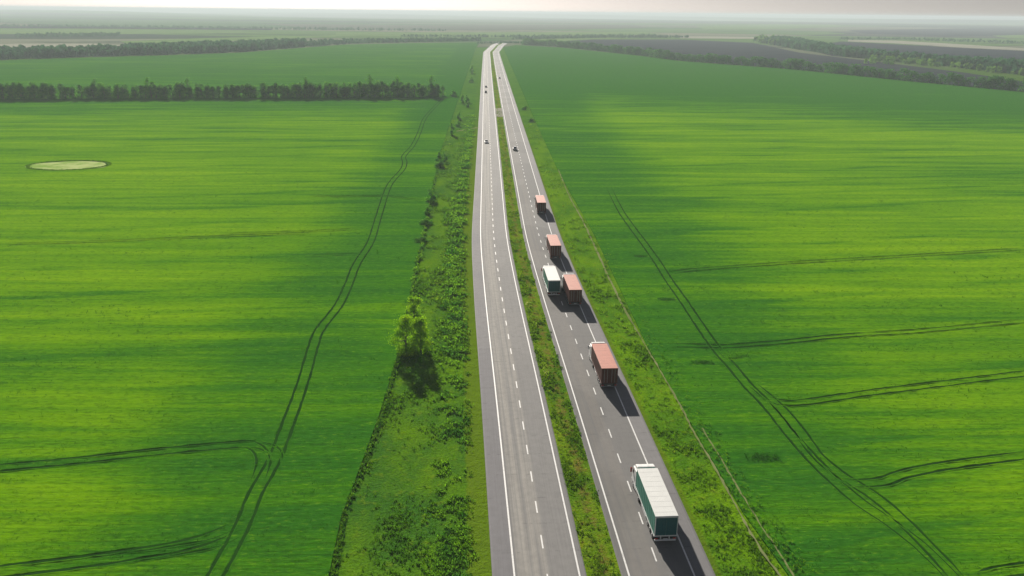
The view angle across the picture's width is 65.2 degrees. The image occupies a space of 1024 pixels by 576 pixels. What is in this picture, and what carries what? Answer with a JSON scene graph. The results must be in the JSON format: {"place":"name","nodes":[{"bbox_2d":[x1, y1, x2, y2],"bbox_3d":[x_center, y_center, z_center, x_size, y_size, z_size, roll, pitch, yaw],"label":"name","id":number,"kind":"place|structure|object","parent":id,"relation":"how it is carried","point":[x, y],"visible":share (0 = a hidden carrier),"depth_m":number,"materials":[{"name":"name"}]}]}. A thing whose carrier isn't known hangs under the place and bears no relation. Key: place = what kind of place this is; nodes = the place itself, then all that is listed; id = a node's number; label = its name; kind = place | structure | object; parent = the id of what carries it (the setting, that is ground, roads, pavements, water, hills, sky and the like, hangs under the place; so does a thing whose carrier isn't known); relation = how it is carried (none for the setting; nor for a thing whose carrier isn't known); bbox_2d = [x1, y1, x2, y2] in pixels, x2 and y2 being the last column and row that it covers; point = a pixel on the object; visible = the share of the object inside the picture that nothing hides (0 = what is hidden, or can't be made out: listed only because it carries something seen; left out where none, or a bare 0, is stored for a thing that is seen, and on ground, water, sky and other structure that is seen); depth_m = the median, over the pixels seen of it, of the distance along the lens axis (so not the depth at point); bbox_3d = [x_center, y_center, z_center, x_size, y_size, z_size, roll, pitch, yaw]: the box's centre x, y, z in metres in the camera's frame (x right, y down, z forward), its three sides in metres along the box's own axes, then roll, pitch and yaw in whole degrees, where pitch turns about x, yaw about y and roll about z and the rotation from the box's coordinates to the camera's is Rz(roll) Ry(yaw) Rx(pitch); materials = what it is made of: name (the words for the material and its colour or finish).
{"place":"outdoors","nodes":[
{"label":"outdoors","id":0,"kind":"place"},
{"bbox_2d":[0,44,119,47],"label":"field patch","id":1,"kind":"object","parent":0,"point":[30,45],"visible":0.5,"depth_m":1400.19,"materials":[{"name":"soil"}]},
{"bbox_2d":[0,29,258,33],"bbox_3d":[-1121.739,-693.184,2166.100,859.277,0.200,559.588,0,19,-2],"label":"field patch","id":2,"kind":"object","parent":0,"point":[26,31],"visible":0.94,"depth_m":2230.18,"materials":[{"name":"green plant"}]},
{"bbox_2d":[0,26,271,29],"bbox_3d":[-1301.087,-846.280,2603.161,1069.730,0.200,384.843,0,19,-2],"label":"field patch","id":3,"kind":"object","parent":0,"point":[129,28],"visible":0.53,"depth_m":2582.11,"materials":[{"name":"soil"}]},
{"bbox_2d":[120,35,335,43],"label":"field patch","id":4,"kind":"object","parent":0,"point":[212,39],"visible":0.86,"depth_m":1775.14,"materials":[{"name":"green plant"}]},
{"bbox_2d":[0,42,479,575],"bbox_3d":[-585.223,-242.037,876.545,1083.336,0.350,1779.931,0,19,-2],"label":"crop field","id":5,"kind":"structure","parent":0,"point":[202,154],"depth_m":188.09,"materials":[{"name":"green plant"}]},
{"bbox_2d":[0,83,7,99],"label":"tree","id":6,"kind":"object","parent":5,"relation":"on","point":[2,89],"visible":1,"depth_m":571.39,"materials":[{"name":"green plant"}]},
{"bbox_2d":[15,82,25,98],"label":"tree","id":7,"kind":"object","parent":5,"relation":"on","point":[18,84],"visible":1,"depth_m":573.11,"materials":[{"name":"green plant"}]},
{"bbox_2d":[27,83,40,98],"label":"tree","id":8,"kind":"object","parent":5,"relation":"on","point":[32,85],"visible":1,"depth_m":573.77,"materials":[{"name":"green plant"}]},
{"bbox_2d":[55,83,64,98],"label":"tree","id":9,"kind":"object","parent":5,"relation":"on","point":[59,92],"visible":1,"depth_m":577.51,"materials":[{"name":"green plant"}]},
{"bbox_2d":[60,85,69,98],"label":"tree","id":10,"kind":"object","parent":5,"relation":"on","point":[63,91],"visible":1,"depth_m":577.38,"materials":[{"name":"green plant"}]},
{"bbox_2d":[31,160,107,169],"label":"hollow rim","id":11,"kind":"object","parent":5,"relation":"on","point":[76,160],"visible":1,"depth_m":343.29,"materials":[{"name":"plant"}]},
{"bbox_2d":[25,161,105,169],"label":"hollow","id":12,"kind":"object","parent":11,"relation":"on","point":[64,165],"visible":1,"depth_m":335.56,"materials":[{"name":"green plant"}]},
{"bbox_2d":[24,159,110,169],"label":"weeds","id":13,"kind":"object","parent":12,"relation":"on","point":[28,165],"visible":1,"depth_m":336.20,"materials":[{"name":"green plant"}]},
{"bbox_2d":[74,84,85,98],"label":"tree","id":14,"kind":"object","parent":5,"relation":"on","point":[79,89],"visible":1,"depth_m":578.79,"materials":[{"name":"green plant"}]},
{"bbox_2d":[87,85,98,98],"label":"tree","id":15,"kind":"object","parent":5,"relation":"on","point":[91,95],"visible":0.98,"depth_m":580.13,"materials":[{"name":"green plant"}]},
{"bbox_2d":[105,84,115,98],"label":"tree","id":16,"kind":"object","parent":5,"relation":"on","point":[109,89],"visible":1,"depth_m":581.97,"materials":[{"name":"green plant"}]},
{"bbox_2d":[130,86,139,98],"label":"tree","id":17,"kind":"object","parent":5,"relation":"on","point":[133,91],"visible":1,"depth_m":584.43,"materials":[{"name":"green plant"}]},
{"bbox_2d":[144,84,156,97],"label":"tree","id":18,"kind":"object","parent":5,"relation":"on","point":[149,88],"visible":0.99,"depth_m":586.75,"materials":[{"name":"green plant"}]},
{"bbox_2d":[166,84,175,97],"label":"tree","id":19,"kind":"object","parent":5,"relation":"on","point":[171,92],"visible":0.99,"depth_m":588.18,"materials":[{"name":"green plant"}]},
{"bbox_2d":[175,87,184,97],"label":"tree","id":20,"kind":"object","parent":5,"relation":"on","point":[179,90],"visible":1,"depth_m":589.95,"materials":[{"name":"green plant"}]},
{"bbox_2d":[0,99,440,575],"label":"rut edges","id":21,"kind":"object","parent":5,"relation":"on","point":[268,452],"visible":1,"depth_m":117.89,"materials":[{"name":"green plant"}]},
{"bbox_2d":[241,83,253,97],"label":"tree","id":22,"kind":"object","parent":5,"relation":"on","point":[246,85],"visible":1,"depth_m":596.08,"materials":[{"name":"green plant"}]},
{"bbox_2d":[260,82,267,97],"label":"tree","id":23,"kind":"object","parent":5,"relation":"on","point":[263,90],"visible":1,"depth_m":597.54,"materials":[{"name":"green plant"}]},
{"bbox_2d":[316,83,325,97],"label":"tree","id":24,"kind":"object","parent":5,"relation":"on","point":[320,89],"visible":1,"depth_m":602.40,"materials":[{"name":"green plant"}]},
{"bbox_2d":[322,84,329,97],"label":"tree","id":25,"kind":"object","parent":5,"relation":"on","point":[325,94],"visible":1,"depth_m":604.30,"materials":[{"name":"green plant"}]},
{"bbox_2d":[331,82,341,97],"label":"tree","id":26,"kind":"object","parent":5,"relation":"on","point":[337,85],"visible":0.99,"depth_m":604.81,"materials":[{"name":"green plant"}]},
{"bbox_2d":[349,82,359,97],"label":"tree","id":27,"kind":"object","parent":5,"relation":"on","point":[356,89],"visible":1,"depth_m":607.69,"materials":[{"name":"green plant"}]},
{"bbox_2d":[392,83,402,97],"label":"tree","id":28,"kind":"object","parent":5,"relation":"on","point":[396,87],"visible":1,"depth_m":611.72,"materials":[{"name":"green plant"}]},
{"bbox_2d":[411,83,418,96],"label":"tree","id":29,"kind":"object","parent":5,"relation":"on","point":[416,92],"visible":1,"depth_m":614.39,"materials":[{"name":"green plant"}]},
{"bbox_2d":[0,170,1023,575],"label":"crop leaves","id":30,"kind":"object","parent":5,"relation":"on","point":[392,362],"visible":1,"depth_m":148.45,"materials":[{"name":"green plant"}]},
{"bbox_2d":[349,38,504,43],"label":"field patch","id":31,"kind":"object","parent":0,"point":[483,39],"visible":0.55,"depth_m":1776.78,"materials":[{"name":"green plant"}]},
{"bbox_2d":[271,24,646,29],"bbox_3d":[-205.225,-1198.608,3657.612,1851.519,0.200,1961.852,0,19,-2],"label":"field patch","id":32,"kind":"object","parent":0,"point":[480,27],"visible":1,"depth_m":3380.88,"materials":[{"name":"green plant"}]},
{"bbox_2d":[336,32,657,36],"bbox_3d":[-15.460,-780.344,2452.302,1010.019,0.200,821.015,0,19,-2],"label":"field patch","id":33,"kind":"object","parent":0,"point":[454,33],"visible":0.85,"depth_m":2395.46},
{"bbox_2d":[0,8,1023,91],"bbox_3d":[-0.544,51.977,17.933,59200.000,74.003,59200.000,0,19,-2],"label":"ground","id":34,"kind":"structure","parent":0,"point":[673,24],"depth_m":4433.83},
{"bbox_2d":[15,32,120,36],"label":"woodland","id":35,"kind":"object","parent":34,"relation":"on","point":[51,34],"visible":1,"depth_m":1832.14,"materials":[{"name":"green plant"}]},
{"bbox_2d":[0,37,306,59],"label":"woodland","id":36,"kind":"object","parent":34,"relation":"on","point":[100,49],"visible":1,"depth_m":1153.40,"materials":[{"name":"green plant"}]},
{"bbox_2d":[2,24,445,30],"bbox_3d":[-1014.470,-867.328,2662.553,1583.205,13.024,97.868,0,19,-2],"label":"woodland","id":37,"kind":"object","parent":34,"relation":"on","point":[211,27],"visible":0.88,"depth_m":2656.86,"materials":[{"name":"green plant"}]},
{"bbox_2d":[305,36,480,45],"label":"woodland","id":38,"kind":"object","parent":34,"relation":"on","point":[325,41],"visible":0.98,"depth_m":1670.01,"materials":[{"name":"green plant"}]},
{"bbox_2d":[329,47,491,575],"bbox_3d":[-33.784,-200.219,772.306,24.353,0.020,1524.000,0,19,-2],"label":"grass verge","id":39,"kind":"object","parent":34,"relation":"on","point":[387,471],"depth_m":121.47,"materials":[{"name":"green plant"}]},
{"bbox_2d":[331,177,436,575],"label":"furrow","id":40,"kind":"structure","parent":39,"relation":"on","point":[359,477],"depth_m":119.37,"materials":[{"name":"soil"}]},
{"bbox_2d":[325,139,445,575],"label":"weeds","id":41,"kind":"object","parent":39,"relation":"on","point":[419,256],"visible":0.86,"depth_m":129.53,"materials":[{"name":"green plant"}]},
{"bbox_2d":[384,314,419,358],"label":"tree","id":42,"kind":"object","parent":39,"relation":"on","point":[406,320],"visible":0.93,"depth_m":153.68,"materials":[{"name":"green plant"}]},
{"bbox_2d":[406,295,423,319],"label":"tree","id":43,"kind":"object","parent":39,"relation":"on","point":[415,302],"visible":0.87,"depth_m":169.25,"materials":[{"name":"green plant"}]},
{"bbox_2d":[406,316,433,353],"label":"tree","id":44,"kind":"object","parent":39,"relation":"on","point":[418,323],"visible":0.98,"depth_m":154.21,"materials":[{"name":"green plant"}]},
{"bbox_2d":[425,188,436,200],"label":"shrub","id":45,"kind":"object","parent":39,"relation":"on","point":[433,197],"visible":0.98,"depth_m":278.75,"materials":[{"name":"green plant"}]},
{"bbox_2d":[421,115,478,575],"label":"weeds","id":46,"kind":"object","parent":39,"relation":"on","point":[451,250],"visible":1,"depth_m":160.15,"materials":[{"name":"green plant"}]},
{"bbox_2d":[477,41,531,43],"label":"scrub","id":47,"kind":"object","parent":34,"relation":"on","point":[491,42],"visible":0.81,"depth_m":1695.08,"materials":[{"name":"green plant"}]},
{"bbox_2d":[401,33,655,36],"bbox_3d":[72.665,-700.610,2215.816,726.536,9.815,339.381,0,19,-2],"label":"woodland","id":48,"kind":"object","parent":34,"relation":"on","point":[467,35],"visible":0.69,"depth_m":2111.54,"materials":[{"name":"green plant"}]},
{"bbox_2d":[490,43,620,575],"bbox_3d":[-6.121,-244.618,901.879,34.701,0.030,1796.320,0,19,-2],"label":"grass median","id":49,"kind":"object","parent":34,"relation":"on","point":[589,507],"depth_m":132.92,"materials":[{"name":"green plant"}]},
{"bbox_2d":[496,108,620,575],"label":"weeds","id":50,"kind":"object","parent":49,"relation":"on","point":[572,438],"visible":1,"depth_m":135.47,"materials":[{"name":"green plant"}]},
{"bbox_2d":[511,34,688,38],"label":"woodland","id":51,"kind":"object","parent":34,"relation":"on","point":[602,36],"visible":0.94,"depth_m":2137.62,"materials":[{"name":"green plant"}]},
{"bbox_2d":[499,48,787,575],"bbox_3d":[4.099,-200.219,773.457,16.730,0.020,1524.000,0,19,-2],"label":"grass verge","id":52,"kind":"object","parent":34,"relation":"on","point":[589,263],"depth_m":139.73,"materials":[{"name":"green plant"}]},
{"bbox_2d":[754,57,767,66],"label":"tree","id":53,"kind":"object","parent":34,"relation":"on","point":[760,59],"visible":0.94,"depth_m":1020.63,"materials":[{"name":"green plant"}]},
{"bbox_2d":[753,34,793,44],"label":"woodland","id":54,"kind":"object","parent":34,"relation":"on","point":[761,38],"visible":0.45,"depth_m":1882.10,"materials":[{"name":"green plant"}]},
{"bbox_2d":[782,58,794,68],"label":"tree","id":55,"kind":"object","parent":34,"relation":"on","point":[788,60],"visible":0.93,"depth_m":983.04,"materials":[{"name":"green plant"}]},
{"bbox_2d":[794,59,807,69],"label":"tree","id":56,"kind":"object","parent":34,"relation":"on","point":[799,63],"visible":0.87,"depth_m":971.24,"materials":[{"name":"green plant"}]},
{"bbox_2d":[824,62,837,72],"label":"tree","id":57,"kind":"object","parent":34,"relation":"on","point":[830,65],"visible":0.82,"depth_m":923.98,"materials":[{"name":"green plant"}]},
{"bbox_2d":[835,64,848,73],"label":"tree","id":58,"kind":"object","parent":34,"relation":"on","point":[839,68],"visible":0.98,"depth_m":907.65,"materials":[{"name":"green plant"}]},
{"bbox_2d":[847,63,861,74],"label":"tree","id":59,"kind":"object","parent":34,"relation":"on","point":[853,66],"visible":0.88,"depth_m":888.23,"materials":[{"name":"green plant"}]},
{"bbox_2d":[859,66,871,76],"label":"tree","id":60,"kind":"object","parent":34,"relation":"on","point":[865,69],"visible":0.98,"depth_m":875.43,"materials":[{"name":"green plant"}]},
{"bbox_2d":[882,68,896,78],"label":"tree","id":61,"kind":"object","parent":34,"relation":"on","point":[888,73],"visible":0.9,"depth_m":844.33,"materials":[{"name":"green plant"}]},
{"bbox_2d":[765,35,1023,74],"bbox_3d":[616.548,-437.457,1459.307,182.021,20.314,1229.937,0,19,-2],"label":"woodland","id":62,"kind":"object","parent":34,"relation":"on","point":[1009,65],"visible":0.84,"depth_m":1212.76,"materials":[{"name":"green plant"}]},
{"bbox_2d":[892,68,911,80],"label":"tree","id":63,"kind":"object","parent":34,"relation":"on","point":[904,71],"visible":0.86,"depth_m":826.67,"materials":[{"name":"green plant"}]},
{"bbox_2d":[903,71,917,81],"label":"tree","id":64,"kind":"object","parent":34,"relation":"on","point":[913,73],"visible":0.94,"depth_m":815.45,"materials":[{"name":"green plant"}]},
{"bbox_2d":[918,72,935,82],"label":"tree","id":65,"kind":"object","parent":34,"relation":"on","point":[931,77],"visible":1,"depth_m":798.64,"materials":[{"name":"green plant"}]},
{"bbox_2d":[839,36,1023,43],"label":"woodland","id":66,"kind":"object","parent":34,"relation":"on","point":[933,39],"visible":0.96,"depth_m":2191.21,"materials":[{"name":"green plant"}]},
{"bbox_2d":[930,74,948,83],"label":"tree","id":67,"kind":"object","parent":34,"relation":"on","point":[939,80],"visible":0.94,"depth_m":788.82,"materials":[{"name":"green plant"}]},
{"bbox_2d":[943,72,958,84],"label":"tree","id":68,"kind":"object","parent":34,"relation":"on","point":[951,75],"visible":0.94,"depth_m":779.72,"materials":[{"name":"green plant"}]},
{"bbox_2d":[951,74,964,85],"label":"tree","id":69,"kind":"object","parent":34,"relation":"on","point":[959,76],"visible":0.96,"depth_m":772.10,"materials":[{"name":"green plant"}]},
{"bbox_2d":[961,77,974,86],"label":"tree","id":70,"kind":"object","parent":34,"relation":"on","point":[966,83],"visible":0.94,"depth_m":760.93,"materials":[{"name":"green plant"}]},
{"bbox_2d":[972,76,986,87],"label":"tree","id":71,"kind":"object","parent":34,"relation":"on","point":[979,81],"visible":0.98,"depth_m":749.19,"materials":[{"name":"green plant"}]},
{"bbox_2d":[981,75,1000,88],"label":"tree","id":72,"kind":"object","parent":34,"relation":"on","point":[994,77],"visible":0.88,"depth_m":740.43,"materials":[{"name":"green plant"}]},
{"bbox_2d":[992,76,1006,89],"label":"tree","id":73,"kind":"object","parent":34,"relation":"on","point":[999,79],"visible":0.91,"depth_m":735.63,"materials":[{"name":"green plant"}]},
{"bbox_2d":[997,78,1017,90],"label":"tree","id":74,"kind":"object","parent":34,"relation":"on","point":[1008,82],"visible":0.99,"depth_m":726.54,"materials":[{"name":"green plant"}]},
{"bbox_2d":[1007,80,1020,90],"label":"tree","id":75,"kind":"object","parent":34,"relation":"on","point":[1014,84],"visible":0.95,"depth_m":725.47,"materials":[{"name":"green plant"}]},
{"bbox_2d":[0,0,1023,17],"label":"sky","id":76,"kind":"structure","parent":0,"point":[809,8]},
{"bbox_2d":[472,42,586,575],"bbox_3d":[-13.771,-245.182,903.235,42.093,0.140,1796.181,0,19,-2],"label":"road","id":77,"kind":"structure","parent":0,"point":[529,526],"depth_m":133.19,"materials":[{"name":"grey asphalt"}]},
{"bbox_2d":[480,89,514,575],"bbox_3d":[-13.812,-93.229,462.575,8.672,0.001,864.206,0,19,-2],"label":"road marking","id":78,"kind":"object","parent":77,"relation":"on","point":[495,392],"visible":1,"depth_m":132.31,"materials":[{"name":"paint"}]},
{"bbox_2d":[487,65,547,575],"bbox_3d":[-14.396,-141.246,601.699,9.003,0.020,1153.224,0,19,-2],"label":"road marking","id":79,"kind":"object","parent":77,"relation":"on","point":[516,381],"visible":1,"depth_m":135.59,"materials":[{"name":"paint"}]},
{"bbox_2d":[491,76,580,575],"bbox_3d":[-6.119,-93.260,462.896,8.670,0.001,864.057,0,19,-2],"label":"road marking","id":80,"kind":"object","parent":77,"relation":"on","point":[539,391],"visible":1,"depth_m":133.30,"materials":[{"name":"paint"}]},
{"bbox_2d":[539,37,622,41],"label":"field patch","id":81,"kind":"object","parent":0,"point":[568,39],"visible":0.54,"depth_m":1986.65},
{"bbox_2d":[558,170,640,335],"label":"path","id":82,"kind":"structure","parent":0,"point":[627,314],"depth_m":208.33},
{"bbox_2d":[493,42,715,575],"bbox_3d":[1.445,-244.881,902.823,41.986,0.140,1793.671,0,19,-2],"label":"road","id":83,"kind":"structure","parent":0,"point":[637,542],"depth_m":133.28,"materials":[{"name":"grey asphalt"}]},
{"bbox_2d":[534,195,545,213],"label":"truck","id":84,"kind":"object","parent":83,"relation":"on","point":[540,203],"visible":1,"depth_m":262.78,"materials":[{"name":"orange paint"}]},
{"bbox_2d":[541,265,560,294],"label":"truck","id":85,"kind":"object","parent":83,"relation":"on","point":[551,278],"visible":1,"depth_m":187.57,"materials":[{"name":"white paint"}]},
{"bbox_2d":[546,234,560,258],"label":"truck","id":86,"kind":"object","parent":83,"relation":"on","point":[553,244],"visible":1,"depth_m":215.14,"materials":[{"name":"orange paint"}]},
{"bbox_2d":[496,73,629,575],"bbox_3d":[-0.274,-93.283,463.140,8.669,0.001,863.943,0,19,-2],"label":"road marking","id":87,"kind":"object","parent":83,"relation":"on","point":[573,392],"visible":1,"depth_m":133.42,"materials":[{"name":"paint"}]},
{"bbox_2d":[561,274,581,304],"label":"truck","id":88,"kind":"object","parent":83,"relation":"on","point":[571,288],"visible":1,"depth_m":181.56,"materials":[{"name":"orange paint"}]},
{"bbox_2d":[497,61,656,560],"bbox_3d":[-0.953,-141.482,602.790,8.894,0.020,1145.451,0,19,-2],"label":"road marking","id":89,"kind":"object","parent":83,"relation":"on","point":[595,392],"visible":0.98,"depth_m":132.67,"materials":[{"name":"paint"}]},
{"bbox_2d":[505,79,694,575],"bbox_3d":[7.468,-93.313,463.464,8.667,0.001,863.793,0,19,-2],"label":"road marking","id":90,"kind":"object","parent":83,"relation":"on","point":[615,387],"visible":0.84,"depth_m":133.42,"materials":[{"name":"paint"}]},
{"bbox_2d":[588,342,617,386],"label":"truck","id":91,"kind":"object","parent":83,"relation":"on","point":[604,365],"visible":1,"depth_m":143.07,"materials":[{"name":"orange paint"}]},
{"bbox_2d":[630,464,678,540],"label":"truck","id":92,"kind":"object","parent":83,"relation":"on","point":[657,504],"visible":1,"depth_m":102.70,"materials":[{"name":"white paint"}]},
{"bbox_2d":[640,336,780,575],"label":"path","id":93,"kind":"structure","parent":0,"point":[743,519],"depth_m":116.58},
{"bbox_2d":[680,36,753,38],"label":"bare soil","id":94,"kind":"structure","parent":0,"point":[721,37],"depth_m":2264.04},
{"bbox_2d":[703,428,794,575],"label":"path","id":95,"kind":"structure","parent":0,"point":[790,570],"depth_m":108.66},
{"bbox_2d":[503,45,1023,575],"bbox_3d":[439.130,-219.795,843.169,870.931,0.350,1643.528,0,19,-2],"label":"crop field","id":96,"kind":"structure","parent":0,"point":[671,127],"depth_m":211.95,"materials":[{"name":"green plant"}]},
{"bbox_2d":[0,99,1023,575],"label":"wheel ruts","id":97,"kind":"structure","parent":96,"relation":"on","point":[762,395],"depth_m":120.21,"materials":[{"name":"soil"}]},
{"bbox_2d":[585,212,822,575],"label":"weeds","id":98,"kind":"object","parent":96,"relation":"on","point":[775,544],"visible":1,"depth_m":111.30,"materials":[{"name":"green plant"}]},
{"bbox_2d":[744,452,780,461],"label":"weed patch","id":99,"kind":"object","parent":96,"relation":"on","point":[768,455],"visible":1,"depth_m":119.80,"materials":[{"name":"green plant"}]},
{"bbox_2d":[605,186,1023,575],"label":"rut edges","id":100,"kind":"object","parent":96,"relation":"on","point":[739,353],"visible":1,"depth_m":136.46,"materials":[{"name":"green plant"}]},
{"bbox_2d":[568,40,1023,90],"bbox_3d":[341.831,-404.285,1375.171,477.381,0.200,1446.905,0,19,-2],"label":"ploughed field","id":101,"kind":"structure","parent":0,"point":[733,49],"depth_m":1380.98,"materials":[{"name":"soil"}]},
{"bbox_2d":[818,42,1023,59],"bbox_3d":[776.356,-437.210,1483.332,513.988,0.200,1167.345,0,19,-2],"label":"ploughed field","id":102,"kind":"structure","parent":0,"point":[971,52],"depth_m":1561.87,"materials":[{"name":"soil"}]},
{"bbox_2d":[848,40,1023,50],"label":"bare soil","id":103,"kind":"structure","parent":0,"point":[942,44],"depth_m":1879.70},
{"bbox_2d":[849,27,1023,36],"bbox_3d":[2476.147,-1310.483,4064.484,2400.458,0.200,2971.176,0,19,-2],"label":"field patch","id":104,"kind":"object","parent":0,"point":[971,32],"visible":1,"depth_m":3391.99,"materials":[{"name":"soil"}]},
{"bbox_2d":[997,35,1023,37],"bbox_3d":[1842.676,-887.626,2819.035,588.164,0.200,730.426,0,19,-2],"label":"field patch","id":105,"kind":"object","parent":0,"point":[1013,36],"visible":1,"depth_m":2723.29,"materials":[{"name":"green plant"}]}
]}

